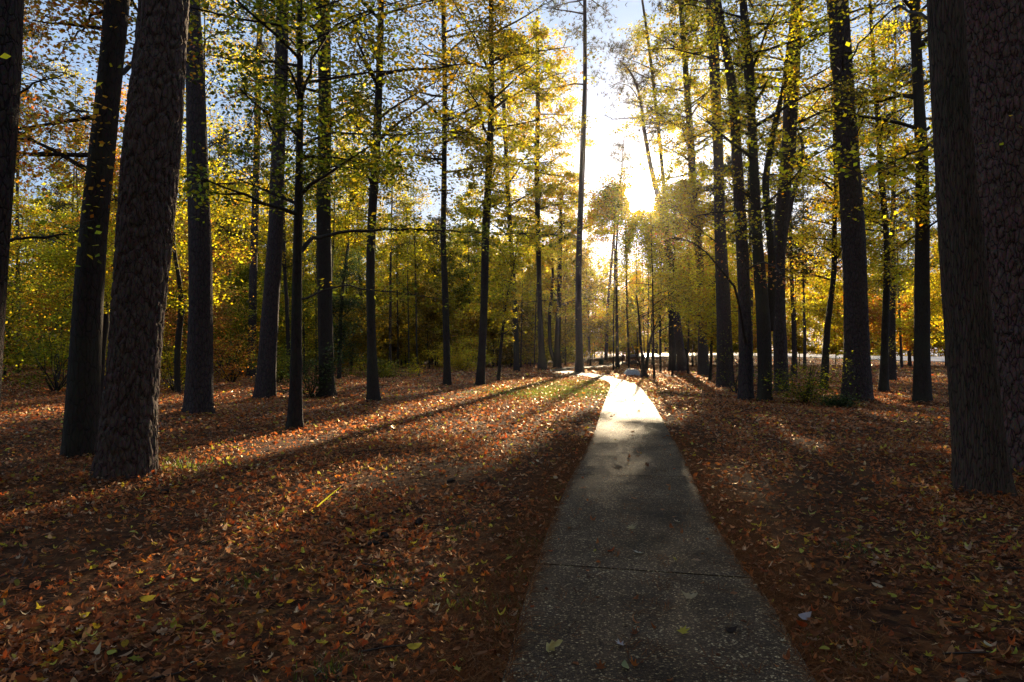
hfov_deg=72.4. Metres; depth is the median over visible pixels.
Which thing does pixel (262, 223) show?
slender tree
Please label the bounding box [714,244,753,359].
distant tree
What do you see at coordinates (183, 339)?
understorey tree
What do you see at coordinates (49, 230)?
woodland tree
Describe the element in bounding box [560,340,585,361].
thicket tree
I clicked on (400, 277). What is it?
slender tree
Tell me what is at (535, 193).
hardwood tree
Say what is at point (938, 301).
roadside tree
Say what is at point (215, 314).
understorey tree
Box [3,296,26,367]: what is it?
understorey tree
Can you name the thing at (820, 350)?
tree
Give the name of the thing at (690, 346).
roadside tree
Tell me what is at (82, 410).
leaning tree
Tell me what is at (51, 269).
understorey tree
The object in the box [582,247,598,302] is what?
slender tree
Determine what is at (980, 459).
smooth tree
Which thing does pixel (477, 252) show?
distant tree
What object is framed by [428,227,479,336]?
distant tree
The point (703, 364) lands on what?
pine tree
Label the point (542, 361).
hardwood tree
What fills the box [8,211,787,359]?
distant wood
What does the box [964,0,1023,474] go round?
pine tree
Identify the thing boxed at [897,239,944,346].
roadside tree
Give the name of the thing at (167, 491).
pine cone
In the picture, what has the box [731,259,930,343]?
distant wood
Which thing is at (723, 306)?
pine tree
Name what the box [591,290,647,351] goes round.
distant tree
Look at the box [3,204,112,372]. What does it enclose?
understorey tree
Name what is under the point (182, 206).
woodland tree
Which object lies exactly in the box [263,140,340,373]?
slender tree
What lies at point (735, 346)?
roadside tree
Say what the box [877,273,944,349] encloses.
roadside tree
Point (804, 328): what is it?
roadside pine
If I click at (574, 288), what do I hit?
distant tree
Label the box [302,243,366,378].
holly tree
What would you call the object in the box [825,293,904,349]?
roadside tree
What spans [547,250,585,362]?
distant tree
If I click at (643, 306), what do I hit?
sunlit tree
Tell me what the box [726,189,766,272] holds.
slender tree
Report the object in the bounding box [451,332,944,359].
distant undergrowth
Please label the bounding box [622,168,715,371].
sunlit tree
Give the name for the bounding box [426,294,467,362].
understorey tree
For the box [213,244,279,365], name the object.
understorey tree
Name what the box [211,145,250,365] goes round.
woodland pine
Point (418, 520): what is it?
pine cone
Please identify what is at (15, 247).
woodland tree
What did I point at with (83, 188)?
woodland tree
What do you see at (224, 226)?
woodland pine
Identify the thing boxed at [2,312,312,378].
distant undergrowth
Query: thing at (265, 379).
pine tree
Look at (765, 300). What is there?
hardwood tree
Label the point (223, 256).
woodland pine
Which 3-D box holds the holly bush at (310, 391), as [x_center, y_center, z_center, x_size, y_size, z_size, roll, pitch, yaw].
[-7.619,0.818,26.666,3.523,2.852,3.265,1,-2,-42]
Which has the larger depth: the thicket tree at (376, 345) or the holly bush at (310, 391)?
the thicket tree at (376, 345)
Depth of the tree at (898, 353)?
177.22 m
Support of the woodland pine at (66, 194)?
on the ground at (272, 611)
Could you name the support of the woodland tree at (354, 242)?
on the ground at (272, 611)
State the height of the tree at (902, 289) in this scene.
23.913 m
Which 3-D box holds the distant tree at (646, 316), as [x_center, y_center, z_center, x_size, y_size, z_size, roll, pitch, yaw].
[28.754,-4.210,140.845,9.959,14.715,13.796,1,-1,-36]
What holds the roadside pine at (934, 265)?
on the ground at (272, 611)
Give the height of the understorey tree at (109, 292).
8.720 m
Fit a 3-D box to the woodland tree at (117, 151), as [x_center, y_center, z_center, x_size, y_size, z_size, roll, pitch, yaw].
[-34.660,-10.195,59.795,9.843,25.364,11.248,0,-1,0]
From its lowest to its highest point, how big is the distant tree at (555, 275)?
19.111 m
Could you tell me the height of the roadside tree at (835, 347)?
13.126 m
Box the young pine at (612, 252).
[584,139,641,359]
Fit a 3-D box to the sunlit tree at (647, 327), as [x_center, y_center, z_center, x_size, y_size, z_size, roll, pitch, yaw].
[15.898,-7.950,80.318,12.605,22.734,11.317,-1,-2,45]
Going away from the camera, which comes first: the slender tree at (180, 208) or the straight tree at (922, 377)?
the straight tree at (922, 377)
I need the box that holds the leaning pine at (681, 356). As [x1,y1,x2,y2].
[596,33,689,371]
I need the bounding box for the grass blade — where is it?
[311,487,339,511]
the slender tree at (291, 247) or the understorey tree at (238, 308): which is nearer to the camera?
the understorey tree at (238, 308)
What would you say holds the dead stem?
on the ground at (272, 611)
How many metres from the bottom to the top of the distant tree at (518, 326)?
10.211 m
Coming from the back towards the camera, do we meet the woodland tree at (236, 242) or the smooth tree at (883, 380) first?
the woodland tree at (236, 242)
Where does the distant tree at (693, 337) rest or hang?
on the ground at (272, 611)
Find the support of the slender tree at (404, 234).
on the ground at (272, 611)
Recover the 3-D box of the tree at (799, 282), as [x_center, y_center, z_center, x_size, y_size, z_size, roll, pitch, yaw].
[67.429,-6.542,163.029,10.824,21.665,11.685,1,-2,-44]
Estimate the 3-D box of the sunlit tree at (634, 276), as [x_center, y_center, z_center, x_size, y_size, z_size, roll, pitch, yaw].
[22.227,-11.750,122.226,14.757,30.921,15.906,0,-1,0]
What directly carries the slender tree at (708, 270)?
on the ground at (272, 611)
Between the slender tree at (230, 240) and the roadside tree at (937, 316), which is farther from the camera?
the slender tree at (230, 240)
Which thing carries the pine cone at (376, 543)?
on the ground at (272, 611)
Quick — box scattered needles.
[0,444,1023,681]
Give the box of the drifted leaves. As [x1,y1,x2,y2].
[0,389,1023,503]
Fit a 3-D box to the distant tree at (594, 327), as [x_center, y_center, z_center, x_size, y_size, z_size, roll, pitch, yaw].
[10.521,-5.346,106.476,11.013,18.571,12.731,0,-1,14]
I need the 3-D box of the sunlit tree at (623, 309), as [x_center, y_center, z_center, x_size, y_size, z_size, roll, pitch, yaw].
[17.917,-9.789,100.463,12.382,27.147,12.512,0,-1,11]
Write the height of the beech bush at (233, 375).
3.633 m
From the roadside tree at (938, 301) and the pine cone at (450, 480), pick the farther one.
the roadside tree at (938, 301)
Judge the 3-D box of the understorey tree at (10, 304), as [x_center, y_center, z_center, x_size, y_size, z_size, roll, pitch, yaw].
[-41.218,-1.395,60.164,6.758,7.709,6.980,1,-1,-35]
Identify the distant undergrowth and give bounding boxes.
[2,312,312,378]
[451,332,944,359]
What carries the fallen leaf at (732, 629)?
on the path
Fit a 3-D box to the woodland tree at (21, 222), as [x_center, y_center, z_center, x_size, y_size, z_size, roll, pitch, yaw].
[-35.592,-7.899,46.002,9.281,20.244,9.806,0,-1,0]
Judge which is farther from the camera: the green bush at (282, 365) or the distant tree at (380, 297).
the distant tree at (380, 297)
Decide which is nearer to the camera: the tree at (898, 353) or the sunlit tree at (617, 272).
the sunlit tree at (617, 272)
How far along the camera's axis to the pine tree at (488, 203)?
37.23 m
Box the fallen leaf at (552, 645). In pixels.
[546,639,562,651]
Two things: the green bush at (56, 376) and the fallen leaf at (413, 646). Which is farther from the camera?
the green bush at (56, 376)
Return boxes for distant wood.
[7,157,182,330]
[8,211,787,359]
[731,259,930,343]
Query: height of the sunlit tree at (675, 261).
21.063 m
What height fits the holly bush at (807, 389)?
1.947 m
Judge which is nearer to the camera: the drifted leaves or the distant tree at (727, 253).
the drifted leaves
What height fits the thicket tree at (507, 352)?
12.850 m
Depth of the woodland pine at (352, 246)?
91.47 m
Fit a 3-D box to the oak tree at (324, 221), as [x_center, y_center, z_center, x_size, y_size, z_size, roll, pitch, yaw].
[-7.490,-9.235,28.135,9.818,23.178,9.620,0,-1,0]
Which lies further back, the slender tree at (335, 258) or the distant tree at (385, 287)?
the distant tree at (385, 287)
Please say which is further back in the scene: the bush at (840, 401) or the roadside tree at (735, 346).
the roadside tree at (735, 346)
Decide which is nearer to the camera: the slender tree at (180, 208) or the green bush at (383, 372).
the green bush at (383, 372)
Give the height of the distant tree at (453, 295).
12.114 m
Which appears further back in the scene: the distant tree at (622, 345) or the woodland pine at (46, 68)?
the distant tree at (622, 345)
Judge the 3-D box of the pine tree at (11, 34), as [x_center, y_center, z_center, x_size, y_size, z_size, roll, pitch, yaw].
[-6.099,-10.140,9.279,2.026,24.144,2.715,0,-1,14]
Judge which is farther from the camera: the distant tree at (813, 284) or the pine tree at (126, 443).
the distant tree at (813, 284)
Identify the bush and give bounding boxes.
[2,296,109,391]
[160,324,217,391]
[213,322,278,381]
[223,345,316,382]
[268,325,365,398]
[342,351,414,376]
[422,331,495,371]
[754,348,859,402]
[810,389,871,407]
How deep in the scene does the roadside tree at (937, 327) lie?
95.51 m
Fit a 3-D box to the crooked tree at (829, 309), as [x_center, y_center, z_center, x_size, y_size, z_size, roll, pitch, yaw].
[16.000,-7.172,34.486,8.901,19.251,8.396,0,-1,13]
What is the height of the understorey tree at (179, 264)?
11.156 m
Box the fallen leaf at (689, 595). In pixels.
[682,591,697,598]
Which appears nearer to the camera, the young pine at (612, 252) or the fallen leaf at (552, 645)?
the fallen leaf at (552, 645)
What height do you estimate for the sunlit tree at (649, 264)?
15.143 m
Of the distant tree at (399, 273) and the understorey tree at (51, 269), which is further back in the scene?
the distant tree at (399, 273)
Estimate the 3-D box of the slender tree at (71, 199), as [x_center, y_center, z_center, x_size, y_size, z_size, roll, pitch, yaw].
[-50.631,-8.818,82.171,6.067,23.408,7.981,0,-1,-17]
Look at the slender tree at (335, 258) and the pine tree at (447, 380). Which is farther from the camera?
the slender tree at (335, 258)
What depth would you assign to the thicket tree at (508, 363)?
109.90 m
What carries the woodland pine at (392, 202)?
on the ground at (272, 611)
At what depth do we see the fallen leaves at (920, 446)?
5.96 m
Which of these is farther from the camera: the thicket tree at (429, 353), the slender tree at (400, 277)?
the thicket tree at (429, 353)
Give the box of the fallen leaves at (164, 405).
[0,357,950,436]
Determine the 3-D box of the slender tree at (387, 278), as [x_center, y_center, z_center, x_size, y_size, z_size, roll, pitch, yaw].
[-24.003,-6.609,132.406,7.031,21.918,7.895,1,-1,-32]
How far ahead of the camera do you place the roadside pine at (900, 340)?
84.66 m
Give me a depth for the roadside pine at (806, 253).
51.23 m
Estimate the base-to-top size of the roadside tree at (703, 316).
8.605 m
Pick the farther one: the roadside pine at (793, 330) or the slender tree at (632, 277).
the slender tree at (632, 277)
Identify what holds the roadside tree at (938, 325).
on the ground at (272, 611)
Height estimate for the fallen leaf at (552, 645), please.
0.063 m
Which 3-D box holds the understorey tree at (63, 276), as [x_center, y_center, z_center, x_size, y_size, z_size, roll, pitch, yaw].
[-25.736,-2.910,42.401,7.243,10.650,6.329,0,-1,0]
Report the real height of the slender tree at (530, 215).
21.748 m
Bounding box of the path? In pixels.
[502,362,816,681]
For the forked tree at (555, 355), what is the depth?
87.70 m
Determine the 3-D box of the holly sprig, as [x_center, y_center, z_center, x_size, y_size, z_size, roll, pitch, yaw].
[9.290,0.550,29.235,2.672,3.440,2.039,0,-1,0]
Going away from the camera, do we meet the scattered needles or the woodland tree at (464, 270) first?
the scattered needles
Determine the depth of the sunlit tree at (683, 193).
52.03 m
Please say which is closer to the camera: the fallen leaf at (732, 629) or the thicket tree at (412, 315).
the fallen leaf at (732, 629)
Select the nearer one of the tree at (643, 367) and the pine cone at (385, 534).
the pine cone at (385, 534)
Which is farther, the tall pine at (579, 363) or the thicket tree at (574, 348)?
the thicket tree at (574, 348)
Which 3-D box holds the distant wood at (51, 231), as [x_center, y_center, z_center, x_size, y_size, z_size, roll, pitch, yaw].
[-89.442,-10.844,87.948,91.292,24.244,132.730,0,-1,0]
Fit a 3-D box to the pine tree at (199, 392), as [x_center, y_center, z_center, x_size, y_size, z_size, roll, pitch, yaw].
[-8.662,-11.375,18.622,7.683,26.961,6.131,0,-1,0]
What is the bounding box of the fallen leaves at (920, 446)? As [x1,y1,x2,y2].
[0,404,1023,681]
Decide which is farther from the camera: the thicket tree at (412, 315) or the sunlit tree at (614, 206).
the thicket tree at (412, 315)
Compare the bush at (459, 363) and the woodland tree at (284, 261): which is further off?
the bush at (459, 363)
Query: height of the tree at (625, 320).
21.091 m
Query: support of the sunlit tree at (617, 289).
on the ground at (272, 611)
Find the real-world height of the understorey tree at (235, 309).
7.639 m
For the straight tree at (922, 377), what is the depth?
23.45 m
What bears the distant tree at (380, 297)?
on the ground at (272, 611)
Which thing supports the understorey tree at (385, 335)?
on the ground at (272, 611)
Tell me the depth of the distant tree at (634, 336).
154.92 m
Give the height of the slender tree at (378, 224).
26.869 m
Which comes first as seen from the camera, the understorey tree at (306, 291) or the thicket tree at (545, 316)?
the understorey tree at (306, 291)
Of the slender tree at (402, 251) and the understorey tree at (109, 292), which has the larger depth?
the slender tree at (402, 251)
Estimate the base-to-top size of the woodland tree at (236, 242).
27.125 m
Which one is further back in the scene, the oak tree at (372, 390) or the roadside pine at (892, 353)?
the roadside pine at (892, 353)
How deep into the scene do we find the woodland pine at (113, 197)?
67.15 m
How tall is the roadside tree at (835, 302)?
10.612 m
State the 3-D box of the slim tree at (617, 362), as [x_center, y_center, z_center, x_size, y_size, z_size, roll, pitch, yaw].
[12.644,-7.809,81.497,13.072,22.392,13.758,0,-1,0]
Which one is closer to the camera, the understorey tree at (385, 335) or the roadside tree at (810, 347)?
the understorey tree at (385, 335)
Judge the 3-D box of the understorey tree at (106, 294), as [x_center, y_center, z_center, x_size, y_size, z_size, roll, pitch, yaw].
[-19.101,-2.761,33.184,7.046,10.383,8.154,0,-1,0]
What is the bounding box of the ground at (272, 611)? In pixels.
[0,355,1023,681]
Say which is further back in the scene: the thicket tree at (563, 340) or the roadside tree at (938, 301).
the thicket tree at (563, 340)
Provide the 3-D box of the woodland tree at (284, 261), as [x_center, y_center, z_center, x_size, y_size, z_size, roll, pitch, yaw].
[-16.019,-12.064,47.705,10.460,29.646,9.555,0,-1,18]
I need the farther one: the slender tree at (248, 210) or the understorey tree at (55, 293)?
the slender tree at (248, 210)
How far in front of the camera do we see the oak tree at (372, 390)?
23.27 m
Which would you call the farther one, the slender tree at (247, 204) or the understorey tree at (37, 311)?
the slender tree at (247, 204)
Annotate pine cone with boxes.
[159,489,169,494]
[367,539,378,546]
[380,531,388,538]
[414,518,422,525]
[447,478,454,483]
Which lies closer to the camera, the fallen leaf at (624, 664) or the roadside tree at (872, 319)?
the fallen leaf at (624, 664)
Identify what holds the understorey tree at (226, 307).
on the ground at (272, 611)
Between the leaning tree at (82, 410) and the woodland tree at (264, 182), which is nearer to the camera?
the leaning tree at (82, 410)
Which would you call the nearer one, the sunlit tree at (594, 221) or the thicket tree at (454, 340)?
the sunlit tree at (594, 221)
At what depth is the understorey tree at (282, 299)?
58.63 m
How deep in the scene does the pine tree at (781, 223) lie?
28.91 m
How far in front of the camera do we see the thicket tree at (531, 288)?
100.11 m
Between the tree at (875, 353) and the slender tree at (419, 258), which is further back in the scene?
the tree at (875, 353)
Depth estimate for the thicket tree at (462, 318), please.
89.92 m
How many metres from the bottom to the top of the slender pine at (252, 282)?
28.401 m
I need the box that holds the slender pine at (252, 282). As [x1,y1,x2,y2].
[207,2,294,376]
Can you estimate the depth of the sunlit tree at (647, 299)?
93.07 m
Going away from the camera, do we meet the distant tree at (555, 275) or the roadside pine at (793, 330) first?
the roadside pine at (793, 330)
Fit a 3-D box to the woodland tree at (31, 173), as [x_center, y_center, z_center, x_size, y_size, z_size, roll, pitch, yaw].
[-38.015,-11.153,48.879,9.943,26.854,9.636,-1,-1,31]
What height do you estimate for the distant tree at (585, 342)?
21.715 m
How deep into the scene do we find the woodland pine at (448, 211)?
111.04 m
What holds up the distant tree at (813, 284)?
on the ground at (272, 611)
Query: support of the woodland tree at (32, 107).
on the ground at (272, 611)
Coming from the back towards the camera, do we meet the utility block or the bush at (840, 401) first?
the utility block
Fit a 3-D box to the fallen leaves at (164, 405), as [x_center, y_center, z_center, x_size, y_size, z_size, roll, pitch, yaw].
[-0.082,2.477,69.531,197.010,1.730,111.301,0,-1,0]
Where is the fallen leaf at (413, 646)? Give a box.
[407,643,421,649]
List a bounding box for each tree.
[0,0,127,406]
[1,197,73,389]
[3,189,77,376]
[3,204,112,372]
[3,281,54,366]
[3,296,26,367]
[5,277,71,366]
[5,282,69,369]
[7,176,180,371]
[8,143,51,301]
[8,182,39,300]
[8,230,113,370]
[12,103,65,228]
[12,191,62,301]
[13,1,81,246]
[14,0,334,458]
[15,210,115,363]
[22,59,115,226]
[26,162,79,282]
[29,209,68,296]
[30,251,72,327]
[55,171,85,254]
[57,78,129,291]
[61,147,120,266]
[67,244,184,359]
[89,0,189,480]
[108,136,286,392]
[116,152,218,231]
[119,0,285,275]
[124,0,583,430]
[160,205,258,383]
[160,233,230,368]
[161,244,220,376]
[162,265,233,372]
[164,271,261,371]
[168,290,260,364]
[175,162,187,276]
[176,184,187,262]
[180,0,292,413]
[181,86,239,231]
[185,0,343,379]
[200,0,338,398]
[210,0,421,397]
[212,180,262,365]
[213,180,264,290]
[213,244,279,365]
[214,175,266,336]
[215,270,262,369]
[231,169,308,315]
[236,176,267,268]
[240,177,285,287]
[242,289,317,373]
[244,142,304,258]
[246,186,292,279]
[247,282,335,361]
[255,248,317,375]
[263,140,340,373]
[280,0,523,401]
[281,205,316,279]
[281,222,311,279]
[283,271,317,357]
[287,152,359,369]
[290,142,410,371]
[302,129,380,290]
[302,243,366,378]
[304,175,353,272]
[305,284,337,365]
[307,284,386,364]
[308,191,354,274]
[308,296,393,372]
[310,285,386,367]
[332,98,390,369]
[339,76,404,234]
[339,185,365,365]
[353,0,549,385]
[355,318,383,362]
[356,280,393,360]
[360,225,394,280]
[363,251,394,362]
[365,212,392,360]
[375,176,440,369]
[375,234,430,365]
[375,248,400,304]
[375,308,411,365]
[376,161,414,366]
[377,224,439,364]
[382,205,424,363]
[386,238,461,364]
[387,179,455,369]
[392,278,450,366]
[393,274,455,367]
[396,0,606,385]
[411,221,456,364]
[417,330,436,363]
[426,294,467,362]
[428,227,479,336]
[430,312,475,361]
[433,22,591,371]
[437,178,495,363]
[442,302,501,364]
[447,238,467,292]
[449,285,475,348]
[449,289,529,366]
[452,248,490,343]
[465,236,506,364]
[478,250,532,365]
[486,309,537,367]
[487,335,512,364]
[488,300,536,366]
[490,279,547,366]
[491,158,626,367]
[491,230,508,354]
[492,16,600,369]
[499,285,567,365]
[500,203,541,367]
[515,223,549,364]
[518,278,571,341]
[521,202,574,367]
[521,279,567,363]
[530,261,585,348]
[533,288,573,344]
[538,166,696,368]
[543,292,582,364]
[545,241,585,362]
[546,184,587,365]
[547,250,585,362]
[550,163,652,369]
[550,312,575,361]
[555,247,620,365]
[556,176,650,353]
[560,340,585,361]
[562,152,736,378]
[562,174,659,368]
[570,168,645,333]
[570,330,587,360]
[573,209,604,363]
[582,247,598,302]
[582,264,603,360]
[584,181,664,359]
[587,281,618,357]
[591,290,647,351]
[594,177,665,365]
[595,307,624,357]
[597,248,623,358]
[602,187,667,361]
[605,156,734,376]
[609,0,782,375]
[611,188,673,364]
[612,0,704,371]
[612,265,692,376]
[615,176,690,347]
[618,288,649,351]
[619,276,649,355]
[620,242,799,380]
[622,0,902,401]
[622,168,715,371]
[622,188,710,363]
[624,256,645,335]
[625,324,667,352]
[629,0,843,400]
[631,286,667,353]
[632,163,737,373]
[635,178,735,361]
[641,277,665,352]
[642,277,658,350]
[648,0,781,387]
[654,316,697,350]
[658,263,711,353]
[662,286,715,357]
[678,0,925,392]
[683,184,713,366]
[685,232,736,345]
[705,204,736,352]
[707,279,755,350]
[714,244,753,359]
[718,0,1021,498]
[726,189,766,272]
[730,252,808,353]
[743,0,933,388]
[753,289,811,347]
[766,0,936,403]
[771,0,938,392]
[772,224,841,366]
[785,200,938,362]
[786,269,820,353]
[787,301,824,364]
[799,269,842,352]
[802,0,906,401]
[806,280,843,364]
[811,288,836,353]
[813,322,842,354]
[824,293,881,348]
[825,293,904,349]
[838,320,880,352]
[867,268,899,355]
[869,255,906,350]
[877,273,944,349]
[878,295,942,358]
[892,223,944,340]
[896,292,907,355]
[896,304,940,350]
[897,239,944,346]
[907,292,944,348]
[908,269,945,365]
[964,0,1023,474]
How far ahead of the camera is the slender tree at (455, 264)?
128.60 m
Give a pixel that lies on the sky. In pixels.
(642, 195)
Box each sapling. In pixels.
[400,354,424,377]
[460,228,579,380]
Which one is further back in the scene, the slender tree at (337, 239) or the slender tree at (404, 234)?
the slender tree at (404, 234)
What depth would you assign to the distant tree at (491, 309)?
92.18 m
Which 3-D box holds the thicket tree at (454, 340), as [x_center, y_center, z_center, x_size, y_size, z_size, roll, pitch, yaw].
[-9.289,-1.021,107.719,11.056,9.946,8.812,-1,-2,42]
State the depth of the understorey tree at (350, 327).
79.76 m
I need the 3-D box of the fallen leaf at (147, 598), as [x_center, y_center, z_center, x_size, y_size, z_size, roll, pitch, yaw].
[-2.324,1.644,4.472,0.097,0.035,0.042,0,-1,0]
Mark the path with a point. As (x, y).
(598, 619)
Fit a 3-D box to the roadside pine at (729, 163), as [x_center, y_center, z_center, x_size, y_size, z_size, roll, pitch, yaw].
[16.799,-9.783,49.720,7.625,25.100,7.542,1,-1,-37]
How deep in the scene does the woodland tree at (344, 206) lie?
63.80 m
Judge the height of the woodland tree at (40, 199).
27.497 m
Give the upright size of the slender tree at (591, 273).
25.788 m
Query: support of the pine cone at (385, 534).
on the ground at (272, 611)
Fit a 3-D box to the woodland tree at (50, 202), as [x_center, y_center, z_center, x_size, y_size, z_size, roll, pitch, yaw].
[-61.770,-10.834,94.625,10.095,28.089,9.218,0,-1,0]
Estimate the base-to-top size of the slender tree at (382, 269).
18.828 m
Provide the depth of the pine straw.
4.56 m
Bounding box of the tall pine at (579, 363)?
[516,0,626,372]
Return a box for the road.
[630,353,944,361]
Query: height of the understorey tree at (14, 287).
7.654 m
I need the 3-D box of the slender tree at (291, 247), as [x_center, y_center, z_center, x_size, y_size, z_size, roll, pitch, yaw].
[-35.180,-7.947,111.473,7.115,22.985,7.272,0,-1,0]
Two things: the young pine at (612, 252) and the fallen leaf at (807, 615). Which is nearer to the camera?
the fallen leaf at (807, 615)
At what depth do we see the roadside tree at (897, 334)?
93.46 m
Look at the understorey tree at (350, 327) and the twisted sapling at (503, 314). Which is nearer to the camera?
the twisted sapling at (503, 314)
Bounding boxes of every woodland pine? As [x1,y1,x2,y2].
[14,0,82,373]
[33,122,89,333]
[68,160,120,272]
[181,133,258,366]
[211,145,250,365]
[211,215,241,363]
[302,216,316,275]
[333,192,367,366]
[379,123,422,368]
[419,215,461,365]
[426,200,459,286]
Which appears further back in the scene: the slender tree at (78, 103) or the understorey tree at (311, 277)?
the understorey tree at (311, 277)
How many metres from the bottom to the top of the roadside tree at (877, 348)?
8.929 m
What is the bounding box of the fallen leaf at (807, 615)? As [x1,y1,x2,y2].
[798,611,811,619]
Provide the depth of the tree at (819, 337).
179.27 m
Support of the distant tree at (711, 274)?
on the ground at (272, 611)
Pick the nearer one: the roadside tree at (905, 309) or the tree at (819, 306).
the roadside tree at (905, 309)
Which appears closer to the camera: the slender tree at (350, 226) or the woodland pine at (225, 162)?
the woodland pine at (225, 162)
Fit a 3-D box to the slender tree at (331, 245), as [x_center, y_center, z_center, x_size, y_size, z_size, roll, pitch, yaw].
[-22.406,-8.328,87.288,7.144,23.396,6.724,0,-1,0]
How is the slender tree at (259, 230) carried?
on the ground at (272, 611)
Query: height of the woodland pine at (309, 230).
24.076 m
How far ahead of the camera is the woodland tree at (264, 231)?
116.26 m
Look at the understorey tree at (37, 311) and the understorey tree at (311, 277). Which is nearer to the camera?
the understorey tree at (37, 311)
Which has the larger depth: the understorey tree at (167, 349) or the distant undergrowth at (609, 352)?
the distant undergrowth at (609, 352)
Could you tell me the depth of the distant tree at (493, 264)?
100.65 m
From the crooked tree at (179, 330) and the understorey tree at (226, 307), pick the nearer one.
the crooked tree at (179, 330)
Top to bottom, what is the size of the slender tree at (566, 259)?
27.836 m
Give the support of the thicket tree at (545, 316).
on the ground at (272, 611)
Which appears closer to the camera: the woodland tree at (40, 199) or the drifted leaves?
the drifted leaves
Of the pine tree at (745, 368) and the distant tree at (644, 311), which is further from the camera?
the distant tree at (644, 311)
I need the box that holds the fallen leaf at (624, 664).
[621,660,628,668]
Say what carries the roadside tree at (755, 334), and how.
on the ground at (272, 611)
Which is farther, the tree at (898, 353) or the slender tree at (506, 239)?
the tree at (898, 353)
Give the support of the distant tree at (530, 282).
on the ground at (272, 611)
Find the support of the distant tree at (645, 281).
on the ground at (272, 611)
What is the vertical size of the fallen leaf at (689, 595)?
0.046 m
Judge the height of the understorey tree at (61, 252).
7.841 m
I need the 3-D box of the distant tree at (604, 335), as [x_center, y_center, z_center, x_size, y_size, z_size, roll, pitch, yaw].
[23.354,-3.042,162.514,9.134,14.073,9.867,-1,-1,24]
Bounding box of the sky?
[9,0,942,355]
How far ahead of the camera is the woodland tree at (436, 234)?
107.32 m
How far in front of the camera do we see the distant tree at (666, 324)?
101.07 m
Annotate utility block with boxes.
[624,369,639,375]
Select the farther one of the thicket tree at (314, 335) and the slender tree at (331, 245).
the thicket tree at (314, 335)
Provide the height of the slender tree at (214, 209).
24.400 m
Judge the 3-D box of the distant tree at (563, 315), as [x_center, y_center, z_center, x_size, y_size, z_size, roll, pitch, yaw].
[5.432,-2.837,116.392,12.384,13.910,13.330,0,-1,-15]
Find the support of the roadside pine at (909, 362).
on the ground at (272, 611)
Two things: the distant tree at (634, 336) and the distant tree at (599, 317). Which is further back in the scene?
the distant tree at (599, 317)
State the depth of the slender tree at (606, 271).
145.12 m
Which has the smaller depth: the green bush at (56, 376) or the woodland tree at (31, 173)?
the green bush at (56, 376)
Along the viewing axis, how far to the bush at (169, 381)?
31.23 m
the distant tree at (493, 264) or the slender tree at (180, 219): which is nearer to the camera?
the slender tree at (180, 219)
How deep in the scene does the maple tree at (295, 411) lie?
15.57 m
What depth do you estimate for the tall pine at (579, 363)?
63.96 m
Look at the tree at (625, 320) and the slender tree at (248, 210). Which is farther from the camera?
the tree at (625, 320)
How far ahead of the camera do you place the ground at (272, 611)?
6.02 m
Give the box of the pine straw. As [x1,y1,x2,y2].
[335,433,990,681]
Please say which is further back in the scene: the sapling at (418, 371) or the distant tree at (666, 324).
the distant tree at (666, 324)
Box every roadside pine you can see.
[697,32,811,376]
[747,108,840,375]
[765,134,837,369]
[786,87,909,274]
[859,0,934,380]
[871,138,914,367]
[882,189,931,365]
[909,154,939,282]
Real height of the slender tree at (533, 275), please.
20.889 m
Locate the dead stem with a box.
[101,313,108,398]
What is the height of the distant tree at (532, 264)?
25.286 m
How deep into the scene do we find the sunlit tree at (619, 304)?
112.08 m
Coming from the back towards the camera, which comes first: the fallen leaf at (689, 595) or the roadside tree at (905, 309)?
the roadside tree at (905, 309)
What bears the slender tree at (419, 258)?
on the ground at (272, 611)
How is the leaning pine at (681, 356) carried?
on the ground at (272, 611)
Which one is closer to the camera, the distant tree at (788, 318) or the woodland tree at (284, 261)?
the woodland tree at (284, 261)
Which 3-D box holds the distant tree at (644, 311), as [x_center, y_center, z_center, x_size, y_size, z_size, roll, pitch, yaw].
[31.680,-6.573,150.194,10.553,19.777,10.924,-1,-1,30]
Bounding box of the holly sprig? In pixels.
[703,313,756,392]
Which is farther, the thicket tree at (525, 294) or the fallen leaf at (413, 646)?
the thicket tree at (525, 294)
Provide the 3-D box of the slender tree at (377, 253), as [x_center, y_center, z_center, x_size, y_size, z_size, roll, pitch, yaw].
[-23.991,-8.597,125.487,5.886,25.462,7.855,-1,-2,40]
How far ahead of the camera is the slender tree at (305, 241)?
79.56 m
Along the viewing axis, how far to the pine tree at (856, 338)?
24.83 m
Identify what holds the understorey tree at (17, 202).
on the ground at (272, 611)
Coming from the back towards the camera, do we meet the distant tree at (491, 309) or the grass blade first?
the distant tree at (491, 309)
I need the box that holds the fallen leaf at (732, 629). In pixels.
[725,625,737,631]
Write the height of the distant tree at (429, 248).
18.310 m
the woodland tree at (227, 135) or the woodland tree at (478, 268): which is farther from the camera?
the woodland tree at (478, 268)
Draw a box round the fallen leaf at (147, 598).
[140,595,155,601]
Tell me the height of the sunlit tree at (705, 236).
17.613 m
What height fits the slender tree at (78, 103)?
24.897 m
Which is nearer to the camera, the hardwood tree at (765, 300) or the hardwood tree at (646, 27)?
the hardwood tree at (765, 300)
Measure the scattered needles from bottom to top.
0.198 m
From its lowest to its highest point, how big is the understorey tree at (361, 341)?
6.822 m
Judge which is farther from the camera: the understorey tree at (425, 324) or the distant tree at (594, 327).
the distant tree at (594, 327)
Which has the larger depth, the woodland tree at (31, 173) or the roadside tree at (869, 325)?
the roadside tree at (869, 325)
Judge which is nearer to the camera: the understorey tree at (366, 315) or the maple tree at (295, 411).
the maple tree at (295, 411)
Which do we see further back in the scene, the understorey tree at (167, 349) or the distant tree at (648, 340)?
the distant tree at (648, 340)
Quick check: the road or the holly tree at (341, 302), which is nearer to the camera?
the holly tree at (341, 302)

